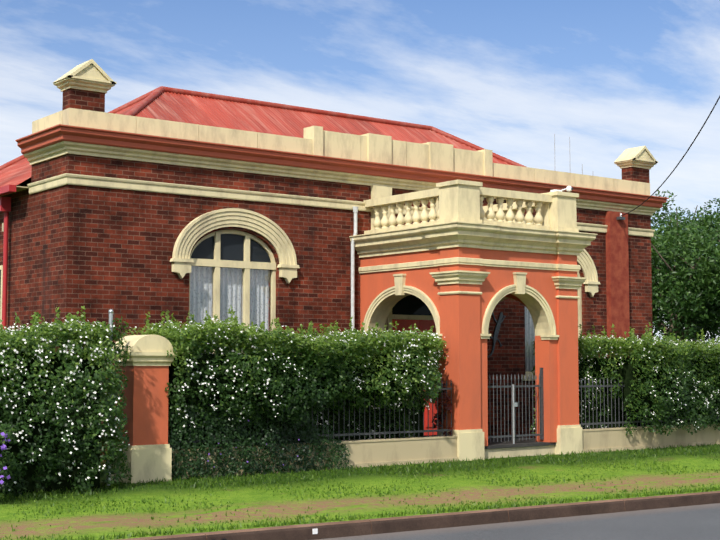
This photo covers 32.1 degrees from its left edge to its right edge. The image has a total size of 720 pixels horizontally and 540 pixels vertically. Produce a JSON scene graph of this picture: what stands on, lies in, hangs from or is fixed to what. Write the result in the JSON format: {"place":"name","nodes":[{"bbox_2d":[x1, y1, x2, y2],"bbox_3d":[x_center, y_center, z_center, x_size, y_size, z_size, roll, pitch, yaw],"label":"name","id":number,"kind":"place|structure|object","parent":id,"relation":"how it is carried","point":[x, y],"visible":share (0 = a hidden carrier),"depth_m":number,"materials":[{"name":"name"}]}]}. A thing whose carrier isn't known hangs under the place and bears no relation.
{"place":"outdoors","nodes":[
{"label":"outdoors","id":0,"kind":"place"},
{"bbox_2d":[0,0,719,346],"label":"sky","id":1,"kind":"structure","parent":0,"point":[503,77],"materials":[{"name":"blue"}]},
{"bbox_2d":[315,503,719,539],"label":"road asphalt","id":2,"kind":"structure","parent":0,"point":[697,522],"depth_m":16.39,"materials":[{"name":"grey asphalt"}]},
{"label":"ground","id":3,"kind":"structure","parent":0,"visible":0},
{"bbox_2d":[0,442,719,539],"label":"verge grass","id":4,"kind":"structure","parent":3,"relation":"on","point":[97,524],"depth_m":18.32,"materials":[{"name":"green plant"}]},
{"bbox_2d":[0,423,19,498],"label":"plumbago shrub","id":5,"kind":"object","parent":4,"relation":"on","point":[6,437],"visible":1,"depth_m":16.83,"materials":[{"name":"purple plant"}]},
{"bbox_2d":[0,306,132,496],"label":"hedge","id":6,"kind":"object","parent":4,"relation":"on","point":[44,339],"visible":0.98,"depth_m":17.90,"materials":[{"name":"green plant"}]},
{"bbox_2d":[106,309,112,485],"bbox_3d":[-3.819,1.938,19.100,0.072,2.675,0.068,3,-5,-37],"label":"steel pipe post","id":7,"kind":"object","parent":4,"relation":"on","point":[111,329],"visible":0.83,"depth_m":19.15,"materials":[{"name":"grey metal"}]},
{"bbox_2d":[111,335,177,482],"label":"gate pier","id":8,"kind":"structure","parent":4,"relation":"on","point":[145,410],"depth_m":19.57,"materials":[{"name":"orange paint"}]},
{"bbox_2d":[0,59,668,464],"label":"school of arts building","id":9,"kind":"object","parent":4,"relation":"on","point":[176,203],"visible":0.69,"depth_m":25.17,"materials":[{"name":"red brick"}]},
{"bbox_2d":[487,312,504,357],"bbox_3d":[3.097,1.484,28.665,0.672,1.046,0.030,3,-5,-37],"label":"gecko wall sculpture","id":10,"kind":"object","parent":9,"relation":"attached to","point":[497,328],"visible":0.96,"depth_m":28.68,"materials":[{"name":"metal"}]},
{"bbox_2d":[616,96,719,219],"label":"service cable","id":11,"kind":"object","parent":9,"relation":"attached to","point":[620,217],"visible":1,"depth_m":25.38,"materials":[{"name":"black plastic"}]},
{"bbox_2d":[0,352,719,493],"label":"hedges","id":12,"kind":"object","parent":4,"relation":"on","point":[625,372],"visible":0.19,"depth_m":21.63,"materials":[{"name":"green plant"}]},
{"bbox_2d":[124,305,447,441],"bbox_3d":[-0.893,1.942,22.130,6.409,2.469,2.298,3,-5,-37],"label":"hedge","id":13,"kind":"object","parent":12,"relation":"attached to","point":[193,336],"visible":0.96,"depth_m":21.07,"materials":[{"name":"green plant"}]},
{"bbox_2d":[530,322,719,435],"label":"hedge","id":14,"kind":"object","parent":12,"relation":"attached to","point":[654,348],"visible":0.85,"depth_m":26.69,"materials":[{"name":"green plant"}]},
{"bbox_2d":[168,368,719,478],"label":"fence","id":15,"kind":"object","parent":4,"relation":"on","point":[389,451],"visible":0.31,"depth_m":23.53,"materials":[{"name":"grey metal"}]},
{"bbox_2d":[168,401,351,479],"bbox_3d":[-1.659,2.852,20.851,3.727,1.365,0.256,3,-5,-37],"label":"ivy creeper","id":16,"kind":"object","parent":15,"relation":"attached to","point":[173,443],"visible":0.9,"depth_m":20.64,"materials":[{"name":"green plant"}]},
{"bbox_2d":[432,383,452,435],"bbox_3d":[1.584,2.670,23.785,0.385,1.082,0.547,3,-5,-37],"label":"red leaf plant","id":17,"kind":"object","parent":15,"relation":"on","point":[448,409],"visible":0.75,"depth_m":23.76,"materials":[{"name":"plant"}]},
{"bbox_2d":[349,180,597,460],"bbox_3d":[2.315,1.004,25.951,3.870,5.530,3.480,3,-5,-37],"label":"entrance porch","id":18,"kind":"object","parent":4,"relation":"on","point":[461,268],"visible":1,"depth_m":25.03,"materials":[{"name":"paint"}]},
{"bbox_2d":[651,231,719,340],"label":"branches","id":19,"kind":"object","parent":4,"relation":"on","point":[675,318],"visible":0.15,"depth_m":39.30,"materials":[{"name":"brown plant"}]},
{"bbox_2d":[651,212,719,344],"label":"tree foliage","id":20,"kind":"object","parent":19,"relation":"on","point":[702,301],"visible":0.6,"depth_m":38.00,"materials":[{"name":"green plant"}]},
{"bbox_2d":[667,205,706,344],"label":"branches","id":21,"kind":"object","parent":4,"relation":"on","point":[669,273],"depth_m":44.66,"materials":[{"name":"brown plant"}]},
{"bbox_2d":[651,190,719,343],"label":"tree foliage","id":22,"kind":"object","parent":21,"relation":"on","point":[710,221],"visible":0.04,"depth_m":43.94,"materials":[{"name":"green plant"}]},
{"bbox_2d":[116,491,719,539],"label":"concrete kerb","id":23,"kind":"object","parent":3,"relation":"on","point":[314,531],"visible":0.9,"depth_m":16.65,"materials":[{"name":"brown concrete"}]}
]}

